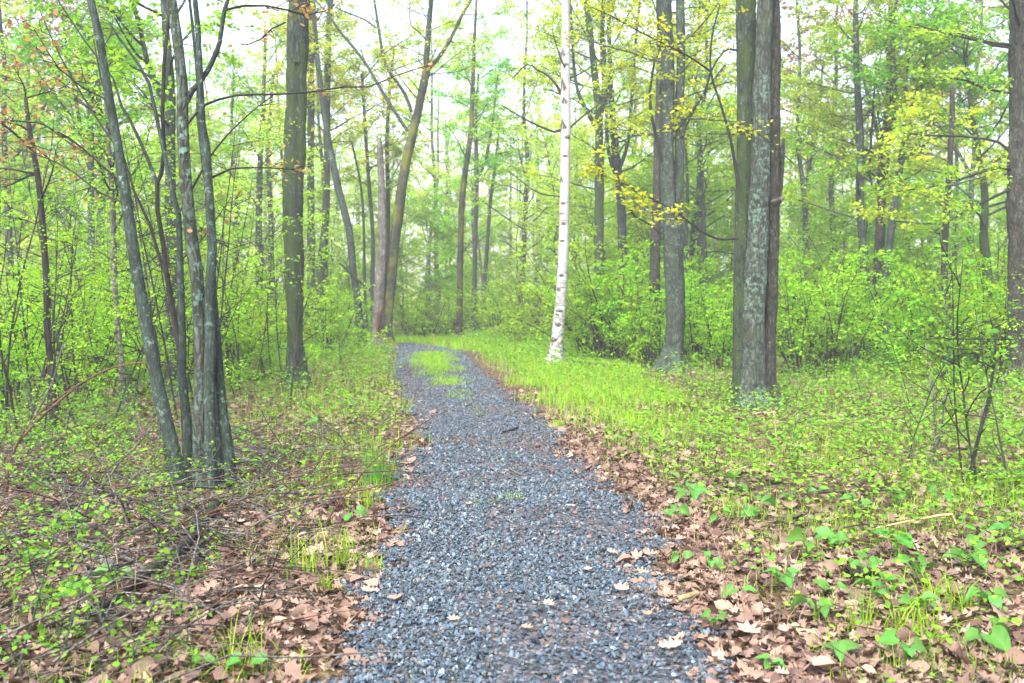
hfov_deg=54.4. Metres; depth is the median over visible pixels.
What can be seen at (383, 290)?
tree
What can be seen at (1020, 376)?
sapling tree
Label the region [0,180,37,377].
sapling tree
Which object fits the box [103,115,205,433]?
sapling tree
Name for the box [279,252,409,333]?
shrub
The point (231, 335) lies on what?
shrub
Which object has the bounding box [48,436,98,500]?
sapling tree
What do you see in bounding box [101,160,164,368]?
sapling tree
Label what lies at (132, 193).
tree
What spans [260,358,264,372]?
dead stub
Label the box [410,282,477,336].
shrub
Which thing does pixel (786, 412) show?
sapling tree
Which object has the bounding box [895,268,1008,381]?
shrub
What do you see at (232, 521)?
fallen branch
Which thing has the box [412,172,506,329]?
young tree
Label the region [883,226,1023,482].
sapling tree
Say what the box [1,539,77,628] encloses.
sapling tree
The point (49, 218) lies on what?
young tree
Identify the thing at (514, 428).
fallen branch
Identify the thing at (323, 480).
grass tuft
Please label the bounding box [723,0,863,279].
tree
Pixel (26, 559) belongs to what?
sapling tree
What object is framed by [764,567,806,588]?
broadleaf plant
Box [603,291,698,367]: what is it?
shrub
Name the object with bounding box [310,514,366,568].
grass tuft
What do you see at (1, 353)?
sapling tree
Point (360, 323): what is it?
shrub
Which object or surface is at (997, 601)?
broadleaf plant
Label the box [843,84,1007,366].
tree
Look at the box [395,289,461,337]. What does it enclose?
shrub
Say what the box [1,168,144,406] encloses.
sapling tree
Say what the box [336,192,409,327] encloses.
young tree
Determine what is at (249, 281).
shrub
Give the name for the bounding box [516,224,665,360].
shrub
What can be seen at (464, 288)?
shrub
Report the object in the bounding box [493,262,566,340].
shrub
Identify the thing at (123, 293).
shrub
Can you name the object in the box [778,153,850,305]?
young tree
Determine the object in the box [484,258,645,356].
shrub
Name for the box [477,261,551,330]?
shrub
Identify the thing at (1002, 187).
tree
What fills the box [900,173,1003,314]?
young tree
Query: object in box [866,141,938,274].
tree
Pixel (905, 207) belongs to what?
young tree
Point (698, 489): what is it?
broadleaf plant
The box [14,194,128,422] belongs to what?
sapling tree
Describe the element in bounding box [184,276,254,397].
sapling tree
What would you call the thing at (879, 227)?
tree
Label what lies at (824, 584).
broadleaf plant
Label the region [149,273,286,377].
shrub
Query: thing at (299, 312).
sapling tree
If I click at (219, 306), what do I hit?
sapling tree
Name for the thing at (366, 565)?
grass tuft
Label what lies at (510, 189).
woods
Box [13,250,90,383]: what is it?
sapling tree
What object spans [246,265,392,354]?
shrub
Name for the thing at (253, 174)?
tree
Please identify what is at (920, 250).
shrub
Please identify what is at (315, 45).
tree
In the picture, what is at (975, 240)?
young tree
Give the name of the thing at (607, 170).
young tree
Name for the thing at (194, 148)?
young tree
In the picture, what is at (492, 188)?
tree
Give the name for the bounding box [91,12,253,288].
young tree
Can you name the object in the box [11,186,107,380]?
sapling tree
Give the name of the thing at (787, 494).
broadleaf plant
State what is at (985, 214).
tree
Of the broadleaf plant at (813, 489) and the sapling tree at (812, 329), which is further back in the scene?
the sapling tree at (812, 329)
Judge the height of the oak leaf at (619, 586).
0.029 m
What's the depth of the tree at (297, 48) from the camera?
16.77 m
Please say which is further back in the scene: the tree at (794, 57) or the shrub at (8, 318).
the tree at (794, 57)
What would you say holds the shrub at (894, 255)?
on the ground at (810, 668)
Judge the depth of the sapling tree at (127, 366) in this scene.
11.27 m
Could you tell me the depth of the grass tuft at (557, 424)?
11.90 m
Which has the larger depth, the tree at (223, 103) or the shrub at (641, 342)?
the tree at (223, 103)
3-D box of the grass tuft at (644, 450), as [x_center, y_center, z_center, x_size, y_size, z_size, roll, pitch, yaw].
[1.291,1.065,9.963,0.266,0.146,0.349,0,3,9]
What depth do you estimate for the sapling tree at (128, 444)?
7.35 m
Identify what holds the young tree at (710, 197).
on the ground at (810, 668)
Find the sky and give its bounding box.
[0,0,1008,297]
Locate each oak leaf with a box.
[360,584,377,590]
[447,614,459,619]
[521,623,531,627]
[542,599,554,604]
[614,583,628,589]
[658,637,681,647]
[737,620,760,632]
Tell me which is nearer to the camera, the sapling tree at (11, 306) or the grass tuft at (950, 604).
the grass tuft at (950, 604)
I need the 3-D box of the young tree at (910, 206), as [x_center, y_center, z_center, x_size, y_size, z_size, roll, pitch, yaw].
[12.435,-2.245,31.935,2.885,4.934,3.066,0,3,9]
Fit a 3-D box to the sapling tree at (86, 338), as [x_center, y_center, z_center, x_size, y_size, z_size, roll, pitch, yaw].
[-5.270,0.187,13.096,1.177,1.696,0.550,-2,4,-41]
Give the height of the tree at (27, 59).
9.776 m
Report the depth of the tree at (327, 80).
32.33 m
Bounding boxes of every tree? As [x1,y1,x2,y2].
[0,0,86,337]
[0,0,86,338]
[0,0,93,332]
[0,0,108,329]
[0,0,208,350]
[0,0,229,309]
[0,0,434,491]
[0,54,66,254]
[0,55,91,432]
[0,76,87,260]
[0,113,106,435]
[0,115,39,298]
[0,122,141,419]
[0,147,106,437]
[0,169,96,297]
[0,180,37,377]
[0,184,41,327]
[0,187,67,333]
[0,191,41,434]
[0,206,57,408]
[0,262,51,314]
[0,365,60,467]
[0,410,53,508]
[0,451,51,512]
[0,464,122,675]
[0,476,47,549]
[0,515,28,597]
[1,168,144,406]
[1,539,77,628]
[2,165,123,335]
[6,216,95,447]
[10,191,115,414]
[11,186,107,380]
[12,228,105,443]
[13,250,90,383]
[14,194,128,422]
[18,187,124,321]
[22,104,87,321]
[24,193,123,362]
[26,246,105,330]
[29,194,111,347]
[31,529,116,666]
[32,242,61,322]
[34,239,103,350]
[35,375,106,481]
[36,0,265,397]
[41,426,104,513]
[45,2,176,409]
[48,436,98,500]
[49,243,94,372]
[50,5,176,290]
[52,89,130,296]
[53,542,123,640]
[56,84,237,359]
[57,223,132,386]
[63,216,132,386]
[65,292,154,416]
[70,148,205,346]
[72,210,142,302]
[75,227,185,395]
[76,121,190,349]
[76,257,144,410]
[78,125,219,328]
[80,182,225,431]
[80,204,156,311]
[84,125,247,397]
[85,132,157,290]
[90,378,136,454]
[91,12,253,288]
[91,245,204,438]
[99,425,149,498]
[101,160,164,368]
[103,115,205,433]
[103,548,206,674]
[104,212,186,381]
[106,211,192,349]
[106,221,164,387]
[106,424,138,473]
[108,161,254,426]
[109,221,163,317]
[113,183,206,404]
[114,204,233,385]
[120,271,192,345]
[122,112,241,288]
[122,476,182,544]
[127,110,309,373]
[130,236,205,355]
[135,439,176,482]
[136,447,181,515]
[137,400,180,460]
[143,234,218,379]
[144,538,221,674]
[148,119,233,258]
[150,454,187,506]
[154,43,265,293]
[164,129,273,385]
[164,199,227,288]
[167,219,261,374]
[175,136,254,291]
[177,8,336,334]
[180,441,225,510]
[184,173,269,341]
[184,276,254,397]
[187,230,279,391]
[190,49,284,309]
[200,162,283,304]
[201,103,336,326]
[202,192,283,368]
[203,260,249,342]
[204,185,280,379]
[204,261,247,382]
[218,242,268,348]
[219,224,262,374]
[226,161,328,374]
[237,1,356,211]
[237,216,319,366]
[238,256,270,372]
[239,452,275,510]
[246,175,315,291]
[247,222,335,361]
[247,268,285,380]
[249,0,375,344]
[249,0,413,340]
[251,332,282,382]
[267,0,385,312]
[267,206,350,410]
[277,197,334,324]
[279,0,313,391]
[282,82,368,303]
[303,110,384,295]
[304,163,391,319]
[315,0,511,347]
[316,25,436,336]
[327,337,353,369]
[330,317,359,367]
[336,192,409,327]
[337,14,441,280]
[341,137,439,296]
[366,180,449,330]
[383,13,484,325]
[396,218,432,318]
[397,147,492,321]
[397,189,478,308]
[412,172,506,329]
[420,0,515,339]
[428,48,524,330]
[429,27,522,324]
[447,0,594,311]
[454,101,534,329]
[463,212,513,306]
[467,202,519,305]
[468,132,559,299]
[477,236,487,331]
[493,0,644,363]
[494,98,617,329]
[501,0,655,352]
[506,201,556,307]
[517,91,614,281]
[533,158,615,306]
[535,122,664,306]
[538,0,712,348]
[538,140,622,318]
[555,0,756,372]
[574,0,806,410]
[574,154,660,322]
[582,70,695,272]
[584,147,695,284]
[587,30,690,298]
[591,161,663,300]
[593,0,728,359]
[598,432,627,489]
[604,124,712,331]
[608,182,706,293]
[612,84,736,348]
[614,0,756,332]
[626,0,788,325]
[641,102,736,303]
[644,0,736,230]
[661,172,733,288]
[662,138,734,300]
[684,181,734,298]
[688,180,734,313]
[703,349,732,403]
[706,132,735,319]
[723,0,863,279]
[770,377,820,467]
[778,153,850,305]
[778,176,842,298]
[779,0,935,280]
[779,0,943,358]
[779,62,855,273]
[779,67,855,276]
[779,172,873,302]
[780,0,1008,358]
[780,50,852,255]
[780,105,907,312]
[780,219,801,306]
[784,0,982,344]
[787,0,942,264]
[799,307,843,387]
[804,164,922,345]
[811,223,872,287]
[833,321,883,409]
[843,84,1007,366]
[846,45,978,320]
[848,0,1023,389]
[849,131,937,294]
[854,305,939,423]
[859,198,940,316]
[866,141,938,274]
[879,0,1008,336]
[880,75,960,273]
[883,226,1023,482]
[884,0,1008,300]
[884,0,1008,363]
[885,186,964,303]
[886,163,999,308]
[888,312,988,461]
[889,256,1015,463]
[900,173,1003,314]
[910,299,1023,495]
[912,246,1022,485]
[939,216,1003,280]
[946,0,1008,170]
[949,114,1008,278]
[953,181,1007,300]
[954,206,1007,304]
[962,264,1023,425]
[967,7,1008,206]
[975,258,1022,405]
[977,136,1008,250]
[1008,335,1023,454]
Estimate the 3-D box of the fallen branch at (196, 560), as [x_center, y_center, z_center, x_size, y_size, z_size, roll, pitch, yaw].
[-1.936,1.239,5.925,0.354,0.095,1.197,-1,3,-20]
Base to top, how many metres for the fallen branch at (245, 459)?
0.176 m
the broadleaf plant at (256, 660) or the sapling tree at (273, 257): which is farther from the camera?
the sapling tree at (273, 257)
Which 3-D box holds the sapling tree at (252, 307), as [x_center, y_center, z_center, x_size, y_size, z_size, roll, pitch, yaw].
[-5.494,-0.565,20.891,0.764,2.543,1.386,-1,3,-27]
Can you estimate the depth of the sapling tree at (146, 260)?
16.89 m
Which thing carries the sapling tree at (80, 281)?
on the ground at (810, 668)
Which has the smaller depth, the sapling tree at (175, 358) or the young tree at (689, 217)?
the sapling tree at (175, 358)
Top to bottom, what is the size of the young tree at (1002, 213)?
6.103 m
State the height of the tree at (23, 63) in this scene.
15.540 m
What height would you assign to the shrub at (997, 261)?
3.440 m
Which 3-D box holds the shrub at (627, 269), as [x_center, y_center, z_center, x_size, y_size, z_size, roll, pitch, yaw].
[3.267,-0.742,23.466,3.638,2.681,4.632,-2,3,-39]
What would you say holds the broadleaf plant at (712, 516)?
on the ground at (810, 668)
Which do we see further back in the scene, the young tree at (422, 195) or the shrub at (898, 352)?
the young tree at (422, 195)
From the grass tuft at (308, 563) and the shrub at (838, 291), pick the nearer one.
the grass tuft at (308, 563)
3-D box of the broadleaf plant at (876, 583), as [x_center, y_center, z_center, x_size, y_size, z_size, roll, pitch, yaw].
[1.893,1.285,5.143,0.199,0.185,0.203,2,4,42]
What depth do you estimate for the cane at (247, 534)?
6.16 m
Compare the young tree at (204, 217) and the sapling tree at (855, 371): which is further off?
the young tree at (204, 217)
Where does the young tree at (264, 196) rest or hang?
on the ground at (810, 668)
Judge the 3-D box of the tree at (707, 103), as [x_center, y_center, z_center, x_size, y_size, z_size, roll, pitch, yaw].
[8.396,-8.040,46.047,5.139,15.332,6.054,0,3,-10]
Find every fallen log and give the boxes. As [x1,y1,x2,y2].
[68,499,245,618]
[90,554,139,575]
[565,358,614,367]
[780,364,833,375]
[844,566,875,578]
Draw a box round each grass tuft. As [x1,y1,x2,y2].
[176,602,294,678]
[251,519,328,575]
[303,567,352,590]
[310,442,343,493]
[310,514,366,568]
[341,473,384,509]
[355,443,404,488]
[356,549,396,574]
[544,418,564,427]
[632,443,648,457]
[705,494,762,516]
[844,578,893,630]
[858,589,1005,645]
[871,556,1023,617]
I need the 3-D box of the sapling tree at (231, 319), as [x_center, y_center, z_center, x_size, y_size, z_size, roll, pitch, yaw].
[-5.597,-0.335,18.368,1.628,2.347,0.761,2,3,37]
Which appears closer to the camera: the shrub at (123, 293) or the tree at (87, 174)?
the shrub at (123, 293)
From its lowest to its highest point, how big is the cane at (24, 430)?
1.450 m
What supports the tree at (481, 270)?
on the ground at (810, 668)
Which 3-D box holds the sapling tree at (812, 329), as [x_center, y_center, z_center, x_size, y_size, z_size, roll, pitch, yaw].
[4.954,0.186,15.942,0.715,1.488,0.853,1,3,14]
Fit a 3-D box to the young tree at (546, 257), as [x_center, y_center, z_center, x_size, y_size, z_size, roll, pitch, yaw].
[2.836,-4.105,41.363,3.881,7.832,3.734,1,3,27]
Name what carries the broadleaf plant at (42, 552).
on the ground at (810, 668)
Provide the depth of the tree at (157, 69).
40.60 m
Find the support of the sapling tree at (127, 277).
on the ground at (810, 668)
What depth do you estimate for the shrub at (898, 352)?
18.80 m
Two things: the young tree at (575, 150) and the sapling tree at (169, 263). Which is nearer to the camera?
the sapling tree at (169, 263)
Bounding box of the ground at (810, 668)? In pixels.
[0,298,1023,682]
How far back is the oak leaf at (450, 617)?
4.79 m
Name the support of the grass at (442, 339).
on the ground at (810, 668)
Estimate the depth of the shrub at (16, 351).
12.72 m
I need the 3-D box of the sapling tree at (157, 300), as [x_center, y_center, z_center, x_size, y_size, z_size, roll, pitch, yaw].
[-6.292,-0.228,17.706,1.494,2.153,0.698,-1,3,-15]
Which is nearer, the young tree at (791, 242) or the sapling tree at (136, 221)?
the sapling tree at (136, 221)
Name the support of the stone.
on the ground at (810, 668)
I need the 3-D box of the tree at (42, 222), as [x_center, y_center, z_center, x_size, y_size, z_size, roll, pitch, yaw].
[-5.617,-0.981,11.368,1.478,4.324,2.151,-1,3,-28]
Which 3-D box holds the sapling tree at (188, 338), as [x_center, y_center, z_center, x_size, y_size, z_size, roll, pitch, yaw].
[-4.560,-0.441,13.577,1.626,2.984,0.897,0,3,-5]
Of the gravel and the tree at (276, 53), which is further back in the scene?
the tree at (276, 53)
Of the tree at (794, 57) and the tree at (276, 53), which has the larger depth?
the tree at (794, 57)
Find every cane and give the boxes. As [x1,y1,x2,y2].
[5,353,93,494]
[6,350,169,465]
[23,334,84,452]
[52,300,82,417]
[245,526,248,547]
[773,411,776,443]
[876,513,958,528]
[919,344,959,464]
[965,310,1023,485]
[968,365,1017,469]
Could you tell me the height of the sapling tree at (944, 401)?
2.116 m
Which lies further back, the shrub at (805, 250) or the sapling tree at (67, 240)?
the shrub at (805, 250)
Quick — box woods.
[0,37,1008,321]
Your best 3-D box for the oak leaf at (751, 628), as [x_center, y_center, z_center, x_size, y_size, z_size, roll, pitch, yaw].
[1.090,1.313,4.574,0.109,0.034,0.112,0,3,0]
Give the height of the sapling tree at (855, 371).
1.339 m
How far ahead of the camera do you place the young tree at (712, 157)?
42.21 m
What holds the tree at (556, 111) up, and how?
on the ground at (810, 668)
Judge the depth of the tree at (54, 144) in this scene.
42.83 m
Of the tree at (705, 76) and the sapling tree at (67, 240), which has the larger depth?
the tree at (705, 76)
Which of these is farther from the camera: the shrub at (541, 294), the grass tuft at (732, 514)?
the shrub at (541, 294)
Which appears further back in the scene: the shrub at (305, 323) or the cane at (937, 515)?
the shrub at (305, 323)
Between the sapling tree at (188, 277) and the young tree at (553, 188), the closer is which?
the sapling tree at (188, 277)
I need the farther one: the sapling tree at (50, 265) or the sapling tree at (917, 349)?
the sapling tree at (50, 265)
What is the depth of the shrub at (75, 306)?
14.52 m
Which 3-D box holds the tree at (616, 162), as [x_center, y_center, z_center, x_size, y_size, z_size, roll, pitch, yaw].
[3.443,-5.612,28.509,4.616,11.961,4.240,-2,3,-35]
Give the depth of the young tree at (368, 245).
41.26 m
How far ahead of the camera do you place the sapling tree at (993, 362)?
7.68 m
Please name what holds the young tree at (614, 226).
on the ground at (810, 668)
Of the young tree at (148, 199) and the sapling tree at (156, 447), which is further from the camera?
the young tree at (148, 199)
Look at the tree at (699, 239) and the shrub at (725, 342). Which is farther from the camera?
the tree at (699, 239)
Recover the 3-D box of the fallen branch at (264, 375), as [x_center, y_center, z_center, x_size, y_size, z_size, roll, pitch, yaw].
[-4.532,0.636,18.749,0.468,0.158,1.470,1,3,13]
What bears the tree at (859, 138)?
on the ground at (810, 668)
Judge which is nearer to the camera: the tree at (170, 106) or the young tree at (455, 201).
the tree at (170, 106)
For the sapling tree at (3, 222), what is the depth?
12.92 m
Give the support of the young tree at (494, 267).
on the ground at (810, 668)
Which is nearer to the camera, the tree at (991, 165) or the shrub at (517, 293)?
the shrub at (517, 293)
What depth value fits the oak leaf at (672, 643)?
4.42 m
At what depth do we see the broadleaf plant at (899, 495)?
7.37 m
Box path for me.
[327,345,726,682]
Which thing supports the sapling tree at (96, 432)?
on the ground at (810, 668)
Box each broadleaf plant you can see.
[9,544,53,566]
[59,582,87,597]
[90,563,132,589]
[189,653,216,667]
[225,652,268,679]
[305,416,324,427]
[338,400,355,410]
[343,505,366,519]
[661,503,689,520]
[668,550,693,565]
[673,481,707,503]
[700,608,729,628]
[703,550,724,570]
[709,507,731,522]
[721,583,756,600]
[724,473,748,493]
[740,495,775,517]
[755,653,785,669]
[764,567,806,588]
[779,491,799,501]
[786,526,837,556]
[791,595,835,623]
[808,485,830,496]
[813,579,847,597]
[815,639,862,661]
[818,531,848,548]
[840,493,872,512]
[850,549,885,567]
[852,572,896,599]
[870,529,912,555]
[878,628,927,659]
[883,487,906,504]
[891,553,933,581]
[898,591,940,618]
[924,483,957,508]
[942,534,987,569]
[962,617,1010,650]
[964,586,1012,609]
[987,521,1023,552]
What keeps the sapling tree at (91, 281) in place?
on the ground at (810, 668)
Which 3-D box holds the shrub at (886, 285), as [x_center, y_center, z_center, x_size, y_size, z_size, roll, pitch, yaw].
[8.105,-0.807,23.198,4.783,2.768,3.757,-1,3,-11]
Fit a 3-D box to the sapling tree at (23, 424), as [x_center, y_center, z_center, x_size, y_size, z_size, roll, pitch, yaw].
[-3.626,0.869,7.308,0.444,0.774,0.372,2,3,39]
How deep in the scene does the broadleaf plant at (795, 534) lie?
6.08 m
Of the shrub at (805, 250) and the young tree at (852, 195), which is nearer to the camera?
the shrub at (805, 250)
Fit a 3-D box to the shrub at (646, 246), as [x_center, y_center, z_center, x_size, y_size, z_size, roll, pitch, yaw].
[2.700,-1.208,26.933,5.790,3.351,4.548,2,3,38]
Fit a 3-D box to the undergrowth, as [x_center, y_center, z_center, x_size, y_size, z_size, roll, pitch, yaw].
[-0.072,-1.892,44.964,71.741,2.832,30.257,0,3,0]
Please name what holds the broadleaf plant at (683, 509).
on the ground at (810, 668)
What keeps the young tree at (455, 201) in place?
on the ground at (810, 668)
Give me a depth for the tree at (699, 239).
32.59 m
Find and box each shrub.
[0,251,110,388]
[0,259,130,357]
[0,264,110,403]
[0,318,45,419]
[6,275,161,400]
[33,254,164,385]
[58,258,189,337]
[75,295,249,394]
[98,264,248,368]
[121,252,247,338]
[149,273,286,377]
[188,291,286,367]
[219,253,285,351]
[230,272,335,354]
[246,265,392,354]
[263,258,353,337]
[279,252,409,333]
[303,292,372,349]
[393,275,455,337]
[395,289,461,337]
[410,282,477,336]
[428,272,510,332]
[447,266,551,338]
[473,293,553,343]
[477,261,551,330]
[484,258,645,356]
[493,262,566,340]
[507,265,581,327]
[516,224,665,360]
[536,235,732,355]
[538,253,718,366]
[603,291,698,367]
[632,246,791,362]
[633,244,732,351]
[687,285,809,370]
[697,236,934,374]
[709,244,892,368]
[776,235,872,350]
[777,243,867,355]
[778,250,960,363]
[797,229,956,349]
[812,244,987,369]
[844,275,987,379]
[876,226,1007,371]
[889,235,1007,350]
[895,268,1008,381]
[949,220,1008,348]
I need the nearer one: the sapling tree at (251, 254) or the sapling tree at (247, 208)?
the sapling tree at (251, 254)
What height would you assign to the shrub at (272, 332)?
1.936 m
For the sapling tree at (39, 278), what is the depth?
10.72 m
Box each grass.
[0,329,1023,682]
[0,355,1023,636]
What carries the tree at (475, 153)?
on the ground at (810, 668)
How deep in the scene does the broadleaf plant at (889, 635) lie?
4.26 m
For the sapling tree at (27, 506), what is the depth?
6.08 m
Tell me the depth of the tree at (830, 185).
32.53 m
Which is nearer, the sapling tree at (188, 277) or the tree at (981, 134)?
the sapling tree at (188, 277)
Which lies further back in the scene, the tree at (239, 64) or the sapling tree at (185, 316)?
the tree at (239, 64)
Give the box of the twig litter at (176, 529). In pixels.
[0,359,1023,682]
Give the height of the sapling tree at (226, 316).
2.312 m
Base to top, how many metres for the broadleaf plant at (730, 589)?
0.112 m
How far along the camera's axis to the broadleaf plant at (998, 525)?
6.11 m
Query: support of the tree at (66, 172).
on the ground at (810, 668)
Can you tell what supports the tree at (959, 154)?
on the ground at (810, 668)
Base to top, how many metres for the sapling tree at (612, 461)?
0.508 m
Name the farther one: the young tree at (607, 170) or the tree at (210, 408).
the young tree at (607, 170)
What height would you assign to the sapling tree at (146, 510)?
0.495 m
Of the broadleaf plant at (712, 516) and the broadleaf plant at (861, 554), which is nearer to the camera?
the broadleaf plant at (861, 554)
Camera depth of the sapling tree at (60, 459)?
6.82 m
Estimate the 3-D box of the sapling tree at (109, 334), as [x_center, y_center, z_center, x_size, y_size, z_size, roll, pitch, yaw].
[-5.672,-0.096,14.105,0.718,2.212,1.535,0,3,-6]
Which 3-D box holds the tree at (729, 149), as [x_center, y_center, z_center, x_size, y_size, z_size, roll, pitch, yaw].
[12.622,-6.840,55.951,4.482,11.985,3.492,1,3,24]
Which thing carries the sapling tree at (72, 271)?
on the ground at (810, 668)
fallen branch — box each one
[1,531,245,623]
[161,530,219,582]
[192,489,269,524]
[234,451,290,492]
[246,370,283,381]
[249,439,312,458]
[502,426,518,432]
[675,591,699,601]
[845,404,920,417]
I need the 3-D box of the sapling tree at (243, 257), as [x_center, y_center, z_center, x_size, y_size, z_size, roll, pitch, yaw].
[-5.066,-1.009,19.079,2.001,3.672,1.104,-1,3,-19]
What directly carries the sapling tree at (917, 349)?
on the ground at (810, 668)
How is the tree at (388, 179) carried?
on the ground at (810, 668)
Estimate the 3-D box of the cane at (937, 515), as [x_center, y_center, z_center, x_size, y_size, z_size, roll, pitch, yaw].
[2.740,1.262,6.666,0.604,0.226,0.014,0,3,0]
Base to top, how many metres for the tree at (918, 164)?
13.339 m
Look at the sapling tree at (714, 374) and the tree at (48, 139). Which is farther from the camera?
the tree at (48, 139)
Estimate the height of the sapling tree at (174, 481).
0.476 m
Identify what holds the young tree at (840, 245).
on the ground at (810, 668)
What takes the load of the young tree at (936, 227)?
on the ground at (810, 668)
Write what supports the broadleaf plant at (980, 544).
on the ground at (810, 668)
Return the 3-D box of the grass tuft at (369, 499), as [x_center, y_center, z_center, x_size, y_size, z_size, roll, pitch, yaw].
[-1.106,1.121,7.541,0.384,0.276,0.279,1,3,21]
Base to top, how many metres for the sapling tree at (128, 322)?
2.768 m
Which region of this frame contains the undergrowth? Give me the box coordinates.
[1,267,1007,342]
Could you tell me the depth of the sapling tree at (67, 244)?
19.09 m
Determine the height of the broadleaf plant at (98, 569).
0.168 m
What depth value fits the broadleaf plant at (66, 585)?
5.04 m
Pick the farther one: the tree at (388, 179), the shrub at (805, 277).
the tree at (388, 179)
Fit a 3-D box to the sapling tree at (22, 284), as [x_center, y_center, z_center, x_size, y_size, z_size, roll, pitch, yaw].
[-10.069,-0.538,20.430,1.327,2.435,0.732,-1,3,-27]
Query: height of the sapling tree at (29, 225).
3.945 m
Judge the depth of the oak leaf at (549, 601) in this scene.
5.03 m
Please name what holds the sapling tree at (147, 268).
on the ground at (810, 668)
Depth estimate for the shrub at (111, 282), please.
25.66 m
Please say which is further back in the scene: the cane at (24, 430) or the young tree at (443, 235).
the young tree at (443, 235)
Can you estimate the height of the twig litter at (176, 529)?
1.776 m
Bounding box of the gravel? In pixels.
[281,341,737,682]
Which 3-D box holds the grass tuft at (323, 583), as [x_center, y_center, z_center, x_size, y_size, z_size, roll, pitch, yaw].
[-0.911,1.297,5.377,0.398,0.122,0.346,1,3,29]
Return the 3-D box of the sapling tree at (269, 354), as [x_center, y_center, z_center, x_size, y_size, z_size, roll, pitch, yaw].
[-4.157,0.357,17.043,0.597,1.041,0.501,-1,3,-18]
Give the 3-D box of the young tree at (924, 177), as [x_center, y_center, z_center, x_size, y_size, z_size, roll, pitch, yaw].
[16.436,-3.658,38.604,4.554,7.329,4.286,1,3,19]
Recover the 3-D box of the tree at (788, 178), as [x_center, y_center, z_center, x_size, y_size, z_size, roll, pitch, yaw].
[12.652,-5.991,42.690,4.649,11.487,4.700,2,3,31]
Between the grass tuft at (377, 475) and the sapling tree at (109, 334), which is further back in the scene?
the sapling tree at (109, 334)
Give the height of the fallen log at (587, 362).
0.177 m
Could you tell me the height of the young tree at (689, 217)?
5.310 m
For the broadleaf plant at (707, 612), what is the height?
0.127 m
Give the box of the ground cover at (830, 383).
[0,323,1023,682]
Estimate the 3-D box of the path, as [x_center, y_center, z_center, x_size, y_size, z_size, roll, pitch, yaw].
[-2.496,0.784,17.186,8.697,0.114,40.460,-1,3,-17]
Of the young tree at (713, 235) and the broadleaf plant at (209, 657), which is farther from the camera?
the young tree at (713, 235)
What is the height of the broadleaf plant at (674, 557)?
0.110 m
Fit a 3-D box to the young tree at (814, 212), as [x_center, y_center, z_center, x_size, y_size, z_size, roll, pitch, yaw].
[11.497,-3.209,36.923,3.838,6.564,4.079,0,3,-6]
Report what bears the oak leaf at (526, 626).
on the gravel
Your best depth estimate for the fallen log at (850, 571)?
5.53 m
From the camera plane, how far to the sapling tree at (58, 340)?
10.03 m
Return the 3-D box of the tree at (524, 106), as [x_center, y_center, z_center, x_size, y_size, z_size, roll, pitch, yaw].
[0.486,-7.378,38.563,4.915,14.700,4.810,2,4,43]
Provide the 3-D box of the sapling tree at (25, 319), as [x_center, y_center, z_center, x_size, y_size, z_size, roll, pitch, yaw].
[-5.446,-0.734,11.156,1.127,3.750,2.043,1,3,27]
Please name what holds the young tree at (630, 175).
on the ground at (810, 668)
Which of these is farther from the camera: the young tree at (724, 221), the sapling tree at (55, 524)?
the young tree at (724, 221)
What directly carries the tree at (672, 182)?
on the ground at (810, 668)
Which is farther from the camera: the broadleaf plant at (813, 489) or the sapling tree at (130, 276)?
the sapling tree at (130, 276)
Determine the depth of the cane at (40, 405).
9.63 m
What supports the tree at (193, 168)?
on the ground at (810, 668)
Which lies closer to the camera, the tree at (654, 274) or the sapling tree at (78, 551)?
the sapling tree at (78, 551)
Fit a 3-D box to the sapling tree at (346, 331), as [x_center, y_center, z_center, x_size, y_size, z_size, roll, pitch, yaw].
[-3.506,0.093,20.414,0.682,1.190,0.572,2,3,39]
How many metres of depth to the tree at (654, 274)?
24.82 m
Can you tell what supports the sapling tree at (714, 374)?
on the ground at (810, 668)
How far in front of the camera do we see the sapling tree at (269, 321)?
18.74 m
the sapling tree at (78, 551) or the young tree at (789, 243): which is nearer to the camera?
the sapling tree at (78, 551)
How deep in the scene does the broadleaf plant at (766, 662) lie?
4.21 m
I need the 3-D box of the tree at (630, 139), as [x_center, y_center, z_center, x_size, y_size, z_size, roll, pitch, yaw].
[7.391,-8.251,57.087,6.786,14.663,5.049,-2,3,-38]
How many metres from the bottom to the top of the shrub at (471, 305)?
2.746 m
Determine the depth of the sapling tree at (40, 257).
12.39 m
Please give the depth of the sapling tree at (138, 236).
15.48 m
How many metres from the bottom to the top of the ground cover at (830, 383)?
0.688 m
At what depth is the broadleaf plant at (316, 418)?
12.01 m
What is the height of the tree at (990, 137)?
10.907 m
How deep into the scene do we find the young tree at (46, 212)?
29.38 m
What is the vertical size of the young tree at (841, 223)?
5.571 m
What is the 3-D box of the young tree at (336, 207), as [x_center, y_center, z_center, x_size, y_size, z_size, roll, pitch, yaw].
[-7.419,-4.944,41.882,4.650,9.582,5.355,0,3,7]
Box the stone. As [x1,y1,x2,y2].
[661,597,691,603]
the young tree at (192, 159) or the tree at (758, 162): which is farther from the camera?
the young tree at (192, 159)
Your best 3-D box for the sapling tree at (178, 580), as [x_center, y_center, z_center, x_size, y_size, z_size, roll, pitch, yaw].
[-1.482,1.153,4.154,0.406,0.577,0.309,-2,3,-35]

